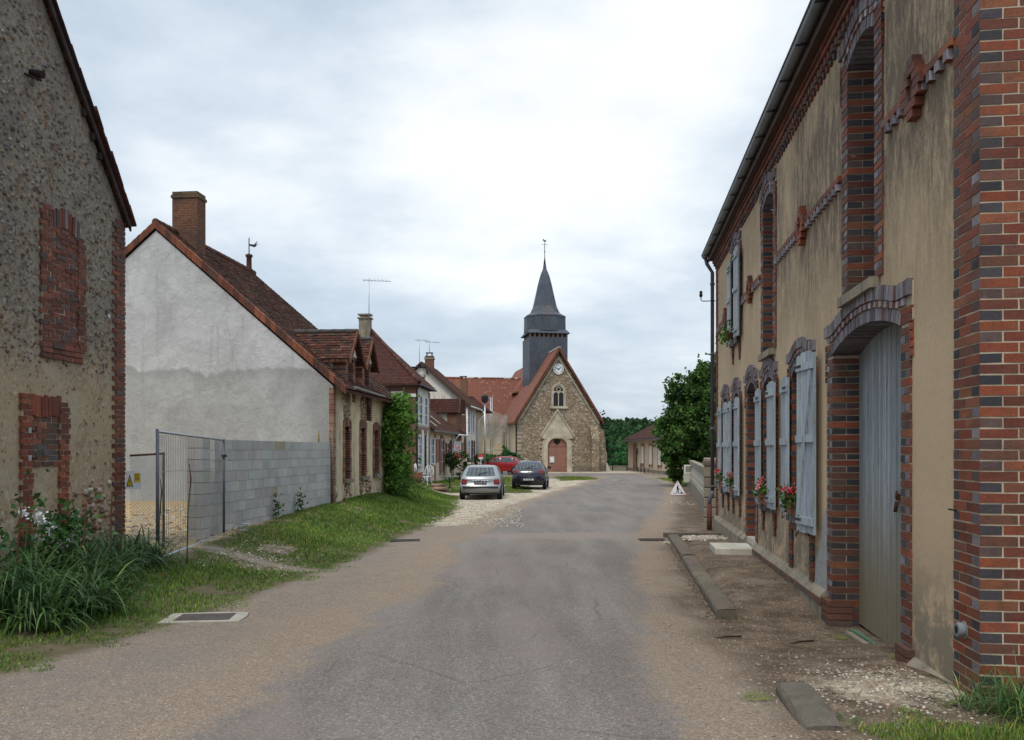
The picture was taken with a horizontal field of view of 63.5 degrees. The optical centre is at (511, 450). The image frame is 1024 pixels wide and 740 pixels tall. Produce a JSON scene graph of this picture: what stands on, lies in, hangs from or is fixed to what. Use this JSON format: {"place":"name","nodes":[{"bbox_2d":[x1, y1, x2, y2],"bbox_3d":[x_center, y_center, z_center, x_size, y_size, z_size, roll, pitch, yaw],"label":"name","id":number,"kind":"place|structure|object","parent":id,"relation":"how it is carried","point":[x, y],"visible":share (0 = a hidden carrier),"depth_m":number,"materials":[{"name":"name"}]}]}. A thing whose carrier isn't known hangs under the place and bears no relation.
{"place":"outdoors","nodes":[
{"label":"outdoors","id":0,"kind":"place"},
{"bbox_2d":[0,473,732,739],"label":"road","id":1,"kind":"structure","parent":0,"point":[542,623],"depth_m":6.82,"materials":[{"name":"asphalt"}]},
{"bbox_2d":[158,612,248,623],"bbox_3d":[-3.263,1.812,8.821,0.846,0.077,0.540,0,0,-6],"label":"manhole","id":2,"kind":"object","parent":1,"relation":"on","point":[203,617],"visible":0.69,"depth_m":8.77,"materials":[{"name":"metal"}]},
{"bbox_2d":[390,539,419,541],"bbox_3d":[-2.250,1.903,17.400,0.620,0.032,0.320,0,0,-6],"label":"drain grate","id":3,"kind":"object","parent":1,"relation":"on","point":[397,540],"visible":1,"depth_m":17.37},
{"bbox_2d":[474,453,492,464],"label":"shrub","id":4,"kind":"object","parent":1,"relation":"on","point":[482,461],"visible":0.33,"depth_m":69.53,"materials":[{"name":"green plant"}]},
{"bbox_2d":[478,456,520,474],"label":"parked car","id":5,"kind":"object","parent":1,"relation":"on","point":[505,463],"visible":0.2,"depth_m":68.64,"materials":[{"name":"red paint"}]},
{"bbox_2d":[498,445,509,472],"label":"shrub","id":6,"kind":"object","parent":1,"relation":"on","point":[506,450],"visible":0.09,"depth_m":70.41,"materials":[{"name":"green plant"}]},
{"bbox_2d":[503,448,522,472],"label":"shrub","id":7,"kind":"object","parent":1,"relation":"on","point":[514,454],"visible":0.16,"depth_m":70.92,"materials":[{"name":"green plant"}]},
{"bbox_2d":[638,538,665,540],"bbox_3d":[3.000,1.919,17.700,0.550,0.032,0.350,0,0,0],"label":"drain grate","id":8,"kind":"object","parent":1,"relation":"on","point":[651,539],"visible":0.99,"depth_m":17.64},
{"bbox_2d":[57,0,809,421],"label":"sky","id":9,"kind":"structure","parent":0,"point":[432,149],"materials":[{"name":"white"}]},
{"bbox_2d":[0,466,1023,739],"bbox_3d":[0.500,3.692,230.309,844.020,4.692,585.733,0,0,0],"label":"ground","id":10,"kind":"structure","parent":0,"point":[736,712],"depth_m":7.46,"materials":[{"name":"gravel"}]},
{"bbox_2d":[15,510,21,584],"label":"dry stalk","id":11,"kind":"object","parent":10,"relation":"on","point":[19,528],"visible":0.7,"depth_m":8.76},
{"bbox_2d":[0,545,76,606],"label":"daylily clump","id":12,"kind":"object","parent":10,"relation":"on","point":[8,575],"visible":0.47,"depth_m":8.28,"materials":[{"name":"green plant"}]},
{"bbox_2d":[0,570,120,639],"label":"daylily clump","id":13,"kind":"object","parent":10,"relation":"on","point":[58,618],"visible":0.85,"depth_m":7.80,"materials":[{"name":"green plant"}]},
{"bbox_2d":[0,469,123,582],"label":"white flower plant","id":14,"kind":"object","parent":10,"relation":"on","point":[51,530],"visible":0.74,"depth_m":9.57,"materials":[{"name":"green plant"}]},
{"bbox_2d":[0,541,125,612],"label":"daylily clump","id":15,"kind":"object","parent":10,"relation":"on","point":[32,560],"visible":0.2,"depth_m":8.82,"materials":[{"name":"green plant"}]},
{"bbox_2d":[0,0,136,575],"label":"rubble house","id":16,"kind":"structure","parent":10,"relation":"on","point":[67,218],"depth_m":10.72,"materials":[{"name":"stone"}]},
{"bbox_2d":[18,393,70,550],"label":"blocked window","id":17,"kind":"structure","parent":16,"relation":"in","point":[44,412],"depth_m":10.44,"materials":[{"name":"brick"}]},
{"bbox_2d":[39,202,86,363],"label":"blocked window","id":18,"kind":"structure","parent":16,"relation":"in","point":[63,287],"depth_m":10.83,"materials":[{"name":"brick"}]},
{"bbox_2d":[0,527,141,580],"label":"daylily clump","id":19,"kind":"object","parent":10,"relation":"on","point":[59,555],"visible":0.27,"depth_m":9.59,"materials":[{"name":"green plant"}]},
{"bbox_2d":[0,553,142,634],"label":"daylily clump","id":20,"kind":"object","parent":10,"relation":"on","point":[23,591],"visible":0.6,"depth_m":7.96,"materials":[{"name":"green plant"}]},
{"bbox_2d":[83,499,86,552],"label":"dry stalk","id":21,"kind":"object","parent":10,"relation":"on","point":[85,517],"visible":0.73,"depth_m":9.61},
{"bbox_2d":[27,552,168,620],"bbox_3d":[-4.463,1.408,8.748,1.582,0.603,1.670,0,0,14],"label":"daylily clump","id":22,"kind":"object","parent":10,"relation":"on","point":[103,591],"visible":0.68,"depth_m":8.70,"materials":[{"name":"green plant"}]},
{"bbox_2d":[25,535,173,596],"bbox_3d":[-4.808,1.285,9.553,1.810,0.689,1.753,0,0,-23],"label":"daylily clump","id":23,"kind":"object","parent":10,"relation":"on","point":[102,566],"visible":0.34,"depth_m":9.52,"materials":[{"name":"green plant"}]},
{"bbox_2d":[55,529,160,578],"bbox_3d":[-5.115,1.297,10.493,1.445,0.568,1.611,0,0,-33],"label":"daylily clump","id":24,"kind":"object","parent":10,"relation":"on","point":[132,549],"visible":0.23,"depth_m":10.42,"materials":[{"name":"green plant"}]},
{"bbox_2d":[110,490,112,571],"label":"dry stalk","id":25,"kind":"object","parent":10,"relation":"on","point":[111,525],"visible":0.76,"depth_m":10.20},
{"bbox_2d":[120,488,122,578],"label":"dry stalk","id":26,"kind":"object","parent":10,"relation":"on","point":[121,523],"visible":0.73,"depth_m":10.35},
{"bbox_2d":[70,521,179,567],"bbox_3d":[-5.312,1.254,11.231,1.689,0.618,1.680,0,0,0],"label":"daylily clump","id":27,"kind":"object","parent":10,"relation":"on","point":[138,536],"visible":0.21,"depth_m":11.19,"materials":[{"name":"green plant"}]},
{"bbox_2d":[94,523,197,568],"bbox_3d":[-5.074,1.316,11.567,1.562,0.533,1.650,0,0,0],"label":"daylily clump","id":28,"kind":"object","parent":10,"relation":"on","point":[155,553],"visible":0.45,"depth_m":11.47,"materials":[{"name":"green plant"}]},
{"bbox_2d":[130,452,164,547],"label":"chain link gate","id":29,"kind":"structure","parent":10,"relation":"on","point":[162,454],"depth_m":12.47,"materials":[{"name":"metal"}]},
{"bbox_2d":[126,471,140,488],"bbox_3d":[-5.660,0.445,12.357,0.210,0.270,0.013,0,0,-10],"label":"warning sign","id":30,"kind":"object","parent":29,"relation":"attached to","point":[133,479],"visible":1,"depth_m":12.36,"materials":[{"name":"white paint"}]},
{"bbox_2d":[158,479,161,553],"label":"dry stalk","id":31,"kind":"object","parent":10,"relation":"on","point":[160,512],"visible":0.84,"depth_m":11.70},
{"bbox_2d":[186,464,191,563],"bbox_3d":[-4.694,0.921,12.012,0.074,1.451,0.028,0,0,-24],"label":"dry stalk","id":32,"kind":"object","parent":10,"relation":"on","point":[188,512],"visible":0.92,"depth_m":12.00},
{"bbox_2d":[156,429,226,557],"bbox_3d":[-5.261,0.659,13.720,0.080,1.940,3.386,0,0,-3],"label":"site fence","id":33,"kind":"object","parent":10,"relation":"on","point":[222,467],"visible":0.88,"depth_m":13.70,"materials":[{"name":"metal"}]},
{"bbox_2d":[187,437,209,538],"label":"block pillar","id":34,"kind":"structure","parent":10,"relation":"on","point":[202,487],"depth_m":14.50,"materials":[{"name":"grey concrete"}]},
{"bbox_2d":[0,484,462,672],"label":"verge grass","id":35,"kind":"structure","parent":10,"relation":"on","point":[432,501],"depth_m":13.70,"materials":[{"name":"plant"}]},
{"bbox_2d":[232,523,250,530],"bbox_3d":[-5.073,1.440,15.499,0.367,0.137,0.016,0,0,0],"label":"wire frame","id":36,"kind":"object","parent":10,"relation":"on","point":[242,527],"visible":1,"depth_m":15.49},
{"bbox_2d":[124,191,394,502],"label":"gable house","id":37,"kind":"structure","parent":10,"relation":"on","point":[218,344],"depth_m":22.24,"materials":[{"name":"paint"}]},
{"bbox_2d":[343,418,354,482],"bbox_3d":[-4.664,-0.009,23.045,0.372,1.821,0.803,0,0,6],"label":"blocked window","id":38,"kind":"structure","parent":37,"relation":"in","point":[347,423],"depth_m":23.25,"materials":[{"name":"brick"}]},
{"bbox_2d":[359,420,369,479],"bbox_3d":[-4.506,-0.019,24.638,0.372,1.801,0.809,0,0,6],"label":"blocked window","id":39,"kind":"structure","parent":37,"relation":"in","point":[362,425],"depth_m":24.84,"materials":[{"name":"brick"}]},
{"bbox_2d":[373,422,382,476],"bbox_3d":[-4.359,-0.025,26.125,0.372,1.731,0.840,0,0,6],"label":"blocked window","id":40,"kind":"structure","parent":37,"relation":"in","point":[376,427],"depth_m":26.35,"materials":[{"name":"brick"}]},
{"bbox_2d":[378,387,434,501],"bbox_3d":[-3.613,-0.113,27.025,2.102,3.995,3.828,0,0,6],"label":"climbing vine","id":41,"kind":"object","parent":37,"relation":"attached to","point":[395,434],"visible":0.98,"depth_m":27.01,"materials":[{"name":"green plant"}]},
{"bbox_2d":[210,440,330,533],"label":"block wall","id":42,"kind":"structure","parent":10,"relation":"on","point":[258,474],"depth_m":17.58,"materials":[{"name":"concrete"}]},
{"bbox_2d":[272,493,283,518],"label":"weed","id":43,"kind":"object","parent":10,"relation":"on","point":[277,506],"visible":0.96,"depth_m":17.89,"materials":[{"name":"green plant"}]},
{"bbox_2d":[294,487,308,511],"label":"weed","id":44,"kind":"object","parent":10,"relation":"on","point":[299,501],"visible":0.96,"depth_m":19.20,"materials":[{"name":"green plant"}]},
{"bbox_2d":[331,427,332,503],"bbox_3d":[-4.695,0.425,21.600,0.054,2.050,0.044,0,0,0],"label":"rusty post","id":45,"kind":"object","parent":10,"relation":"on","point":[332,471],"visible":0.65,"depth_m":21.58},
{"bbox_2d":[357,313,436,481],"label":"hip roof house","id":46,"kind":"structure","parent":10,"relation":"on","point":[398,373],"depth_m":46.27,"materials":[{"name":"brick"}]},
{"bbox_2d":[418,429,422,467],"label":"window","id":47,"kind":"structure","parent":46,"relation":"in","point":[420,441],"depth_m":46.30,"materials":[{"name":"white glass"}]},
{"bbox_2d":[418,396,423,424],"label":"window","id":48,"kind":"structure","parent":46,"relation":"in","point":[419,399],"depth_m":46.33,"materials":[{"name":"white glass"}]},
{"bbox_2d":[424,397,428,425],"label":"window","id":49,"kind":"structure","parent":46,"relation":"in","point":[426,400],"depth_m":48.30,"materials":[{"name":"white glass"}]},
{"bbox_2d":[412,472,423,482],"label":"terracotta pot","id":50,"kind":"object","parent":10,"relation":"on","point":[421,475],"visible":0.56,"depth_m":41.87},
{"bbox_2d":[420,465,433,485],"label":"garden chair","id":51,"kind":"object","parent":10,"relation":"on","point":[429,470],"visible":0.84,"depth_m":42.17,"materials":[{"name":"white paint"}]},
{"bbox_2d":[432,487,443,490],"bbox_3d":[-3.550,1.837,39.208,0.603,0.158,0.146,0,0,-2],"label":"log","id":52,"kind":"object","parent":10,"relation":"on","point":[438,488],"visible":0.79,"depth_m":39.15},
{"bbox_2d":[412,366,469,481],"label":"house","id":53,"kind":"structure","parent":10,"relation":"on","point":[446,432],"depth_m":57.68,"materials":[{"name":"tile"}]},
{"bbox_2d":[430,438,435,465],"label":"window","id":54,"kind":"structure","parent":53,"relation":"in","point":[431,439],"depth_m":51.24,"materials":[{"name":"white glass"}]},
{"bbox_2d":[446,443,449,459],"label":"window","id":55,"kind":"structure","parent":53,"relation":"in","point":[446,443],"depth_m":56.59,"materials":[{"name":"grey glass"}]},
{"bbox_2d":[450,440,451,471],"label":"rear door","id":56,"kind":"structure","parent":53,"relation":"in","point":[450,440],"depth_m":57.68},
{"bbox_2d":[413,352,483,467],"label":"cream gable house","id":57,"kind":"structure","parent":10,"relation":"on","point":[442,384],"depth_m":64.67,"materials":[{"name":"paint"}]},
{"bbox_2d":[419,338,425,362],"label":"tv antenna","id":58,"kind":"object","parent":57,"relation":"attached to","point":[419,348],"visible":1,"depth_m":64.28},
{"bbox_2d":[467,440,470,459],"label":"window","id":59,"kind":"structure","parent":57,"relation":"in","point":[468,441],"depth_m":66.32,"materials":[{"name":"white glass"}]},
{"bbox_2d":[468,411,470,432],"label":"shutter","id":60,"kind":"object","parent":57,"relation":"in","point":[469,412],"depth_m":66.32,"materials":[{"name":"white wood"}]},
{"bbox_2d":[472,412,474,433],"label":"shutter","id":61,"kind":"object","parent":57,"relation":"in","point":[473,413],"depth_m":68.63,"materials":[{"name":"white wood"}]},
{"bbox_2d":[472,440,474,464],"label":"shutter","id":62,"kind":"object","parent":57,"relation":"in","point":[473,442],"depth_m":68.63,"materials":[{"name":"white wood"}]},
{"bbox_2d":[460,376,492,462],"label":"brick outbuilding","id":63,"kind":"structure","parent":10,"relation":"on","point":[464,389],"depth_m":72.16,"materials":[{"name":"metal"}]},
{"bbox_2d":[478,454,483,459],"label":"round sign","id":64,"kind":"object","parent":10,"relation":"on","point":[480,456],"visible":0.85,"depth_m":58.48,"materials":[{"name":"metal"}]},
{"bbox_2d":[481,394,487,464],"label":"street lamp","id":65,"kind":"object","parent":10,"relation":"on","point":[484,398],"visible":0.9,"depth_m":59.94,"materials":[{"name":"metal"}]},
{"bbox_2d":[483,397,507,454],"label":"wall","id":66,"kind":"structure","parent":10,"relation":"on","point":[492,419],"depth_m":80.32,"materials":[{"name":"beige concrete"}]},
{"bbox_2d":[423,479,596,526],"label":"gravel parking","id":67,"kind":"structure","parent":10,"relation":"on","point":[556,486],"depth_m":33.73,"materials":[{"name":"gravel"}]},
{"bbox_2d":[442,476,456,492],"bbox_3d":[-2.980,1.644,39.500,0.880,0.764,0.880,0,0,0],"label":"garden table","id":68,"kind":"object","parent":67,"relation":"on","point":[449,477],"visible":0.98,"depth_m":39.47,"materials":[{"name":"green metal"}]},
{"bbox_2d":[444,443,480,479],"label":"rose bush","id":69,"kind":"object","parent":67,"relation":"on","point":[456,459],"visible":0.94,"depth_m":55.20,"materials":[{"name":"green plant"}]},
{"bbox_2d":[459,465,506,498],"bbox_3d":[-1.246,1.342,35.752,2.040,1.455,4.155,0,0,2],"label":"parked car","id":70,"kind":"object","parent":67,"relation":"on","point":[482,479],"visible":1,"depth_m":33.88,"materials":[{"name":"silver paint"}]},
{"bbox_2d":[512,460,550,488],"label":"parked car","id":71,"kind":"object","parent":67,"relation":"on","point":[530,472],"visible":1,"depth_m":42.19,"materials":[{"name":"blue paint"}]},
{"bbox_2d":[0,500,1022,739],"bbox_3d":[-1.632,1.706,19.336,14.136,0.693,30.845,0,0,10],"label":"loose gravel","id":72,"kind":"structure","parent":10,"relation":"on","point":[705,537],"depth_m":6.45,"materials":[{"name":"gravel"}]},
{"bbox_2d":[446,239,610,471],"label":"church","id":73,"kind":"structure","parent":10,"relation":"on","point":[542,399],"depth_m":77.89,"materials":[{"name":"stone"}]},
{"bbox_2d":[548,439,566,471],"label":"church door","id":74,"kind":"structure","parent":73,"relation":"in","point":[557,448],"depth_m":77.43,"materials":[{"name":"wood"}]},
{"bbox_2d":[550,383,567,408],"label":"tracery window","id":75,"kind":"structure","parent":73,"relation":"in","point":[558,392],"depth_m":77.46,"materials":[{"name":"stone"}]},
{"bbox_2d":[411,476,687,492],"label":"distant grass","id":76,"kind":"structure","parent":10,"relation":"on","point":[509,487],"depth_m":50.93,"materials":[{"name":"plant"}]},
{"bbox_2d":[599,410,613,465],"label":"conifer","id":77,"kind":"object","parent":10,"relation":"on","point":[607,441],"visible":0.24,"depth_m":96.88,"materials":[{"name":"green plant"}]},
{"bbox_2d":[607,449,627,465],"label":"background tree","id":78,"kind":"object","parent":10,"relation":"on","point":[620,458],"visible":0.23,"depth_m":111.18,"materials":[{"name":"green plant"}]},
{"bbox_2d":[622,424,709,474],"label":"building","id":79,"kind":"structure","parent":10,"relation":"on","point":[641,449],"depth_m":76.84,"materials":[{"name":"beige concrete"}]},
{"bbox_2d":[641,444,644,466],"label":"window","id":80,"kind":"structure","parent":79,"relation":"in","point":[642,445],"depth_m":77.05,"materials":[{"name":"white wood"}]},
{"bbox_2d":[648,444,652,467],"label":"window","id":81,"kind":"structure","parent":79,"relation":"in","point":[650,445],"depth_m":74.19,"materials":[{"name":"white wood"}]},
{"bbox_2d":[657,449,661,468],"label":"window","id":82,"kind":"structure","parent":79,"relation":"in","point":[659,452],"depth_m":71.08,"materials":[{"name":"white wood"}]},
{"bbox_2d":[654,397,692,484],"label":"garden tree","id":83,"kind":"object","parent":10,"relation":"on","point":[674,476],"visible":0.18,"depth_m":46.80,"materials":[{"name":"green plant"}]},
{"bbox_2d":[669,480,685,494],"bbox_3d":[7.399,1.697,36.984,0.803,0.697,0.323,0,-7,6],"label":"roadworks sign","id":84,"kind":"object","parent":10,"relation":"on","point":[677,489],"visible":0.96,"depth_m":36.82,"materials":[{"name":"metal"}]},
{"bbox_2d":[649,352,715,471],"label":"garden tree","id":85,"kind":"object","parent":10,"relation":"on","point":[694,415],"visible":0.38,"depth_m":45.51,"materials":[{"name":"green plant"}]},
{"bbox_2d":[684,465,691,490],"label":"meter box","id":86,"kind":"object","parent":10,"relation":"on","point":[687,473],"visible":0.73,"depth_m":40.69,"materials":[{"name":"plastic"}]},
{"bbox_2d":[686,466,691,471],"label":"door panel","id":87,"kind":"structure","parent":86,"relation":"in","point":[688,468],"depth_m":40.68,"materials":[{"name":"metal"}]},
{"bbox_2d":[689,458,715,521],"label":"balustrade wall","id":88,"kind":"structure","parent":10,"relation":"on","point":[700,484],"depth_m":25.62,"materials":[{"name":"concrete"}]},
{"bbox_2d":[703,398,715,456],"bbox_3d":[7.304,-0.114,26.489,2.319,4.840,3.720,0,0,40],"label":"ivy bush","id":89,"kind":"object","parent":10,"relation":"on","point":[708,433],"visible":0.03,"depth_m":26.60,"materials":[{"name":"green plant"}]},
{"bbox_2d":[715,635,741,637],"bbox_3d":[2.048,1.774,7.856,0.283,0.025,0.043,0,0,-15],"label":"stick","id":90,"kind":"object","parent":10,"relation":"on","point":[729,636],"visible":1,"depth_m":7.86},
{"bbox_2d":[663,532,843,730],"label":"kerb","id":91,"kind":"structure","parent":10,"relation":"on","point":[806,706],"depth_m":5.55,"materials":[{"name":"concrete"}]},
{"bbox_2d":[738,690,772,700],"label":"dry tuft","id":92,"kind":"object","parent":10,"relation":"on","point":[760,698],"visible":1,"depth_m":5.49,"materials":[{"name":"green plant"}]},
{"bbox_2d":[787,640,813,643],"bbox_3d":[2.747,1.835,7.906,0.363,0.025,0.043,0,0,-27],"label":"stick","id":93,"kind":"object","parent":10,"relation":"on","point":[801,641],"visible":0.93,"depth_m":7.92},
{"bbox_2d":[835,711,864,726],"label":"weed tuft","id":94,"kind":"object","parent":10,"relation":"on","point":[854,719],"visible":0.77,"depth_m":4.93,"materials":[{"name":"green plant"}]},
{"bbox_2d":[845,628,876,643],"bbox_3d":[3.505,1.890,8.264,0.140,0.030,0.900,3,0,4],"label":"wooden board","id":95,"kind":"object","parent":10,"relation":"on","point":[856,635],"visible":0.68,"depth_m":8.34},
{"bbox_2d":[699,0,1023,702],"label":"brick house","id":96,"kind":"structure","parent":10,"relation":"on","point":[863,251],"depth_m":7.54,"materials":[{"name":"paint"}]},
{"bbox_2d":[714,469,722,488],"bbox_3d":[4.582,0.613,18.255,0.450,0.454,0.861,0,0,-4],"label":"flower pot","id":97,"kind":"object","parent":96,"relation":"on","point":[719,478],"visible":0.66,"depth_m":18.14,"materials":[{"name":"ceramic"}]},
{"bbox_2d":[715,319,732,349],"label":"trailing plant","id":98,"kind":"object","parent":96,"relation":"on","point":[727,334],"visible":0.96,"depth_m":16.70,"materials":[{"name":"green plant"}]},
{"bbox_2d":[721,471,739,492],"bbox_3d":[4.374,0.616,16.572,0.424,0.448,0.848,0,0,-4],"label":"flower pot","id":99,"kind":"object","parent":96,"relation":"on","point":[731,481],"visible":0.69,"depth_m":16.49,"materials":[{"name":"ceramic"}]},
{"bbox_2d":[748,475,766,503],"bbox_3d":[3.967,0.612,13.075,0.404,0.456,0.787,0,0,25],"label":"flower pot","id":100,"kind":"object","parent":96,"relation":"on","point":[759,495],"visible":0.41,"depth_m":13.03,"materials":[{"name":"ceramic"}]},
{"bbox_2d":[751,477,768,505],"bbox_3d":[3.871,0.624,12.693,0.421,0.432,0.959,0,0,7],"label":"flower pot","id":101,"kind":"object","parent":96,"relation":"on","point":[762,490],"visible":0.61,"depth_m":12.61,"materials":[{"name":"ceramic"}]},
{"bbox_2d":[775,479,796,514],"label":"flowers","id":102,"kind":"object","parent":96,"relation":"on","point":[787,506],"visible":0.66,"depth_m":10.81,"materials":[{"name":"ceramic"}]},
{"bbox_2d":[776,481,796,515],"bbox_3d":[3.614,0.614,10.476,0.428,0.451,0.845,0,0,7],"label":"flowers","id":103,"kind":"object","parent":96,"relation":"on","point":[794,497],"visible":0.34,"depth_m":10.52,"materials":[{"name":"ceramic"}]},
{"bbox_2d":[859,323,901,644],"bbox_3d":[3.716,0.300,8.356,0.123,3.400,1.463,0,0,7],"label":"garage door","id":104,"kind":"structure","parent":96,"relation":"in","point":[880,361],"depth_m":8.32,"materials":[{"name":"grey wood"}]},
{"bbox_2d":[857,706,1023,739],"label":"corner grass","id":105,"kind":"structure","parent":10,"relation":"on","point":[987,735],"depth_m":4.67,"materials":[{"name":"plant"}]},
{"bbox_2d":[911,665,1023,723],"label":"grass tuft","id":106,"kind":"object","parent":10,"relation":"on","point":[960,700],"visible":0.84,"depth_m":5.20,"materials":[{"name":"green plant"}]},
{"bbox_2d":[939,645,1023,733],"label":"grass tuft","id":107,"kind":"object","parent":10,"relation":"on","point":[1016,708],"visible":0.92,"depth_m":5.04,"materials":[{"name":"green plant"}]},
{"bbox_2d":[612,454,626,469],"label":"metal gate","id":108,"kind":"structure","parent":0,"point":[615,461],"depth_m":83.03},
{"bbox_2d":[677,536,864,627],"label":"pavement","id":109,"kind":"structure","parent":0,"point":[798,609],"depth_m":10.60,"materials":[{"name":"gravel"}]},
{"bbox_2d":[709,543,752,554],"bbox_3d":[3.854,1.817,14.524,0.660,0.285,0.900,0,0,7],"label":"doorstep","id":110,"kind":"object","parent":109,"relation":"on","point":[732,548],"visible":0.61,"depth_m":14.12,"materials":[{"name":"stone"}]},
{"bbox_3d":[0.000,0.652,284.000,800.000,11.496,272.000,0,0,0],"label":"hill","id":111,"kind":"structure","parent":0,"visible":0},
{"bbox_2d":[600,416,652,456],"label":"distant wood","id":112,"kind":"object","parent":111,"relation":"on","point":[618,431],"visible":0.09,"depth_m":215.20,"materials":[{"name":"green plant"}]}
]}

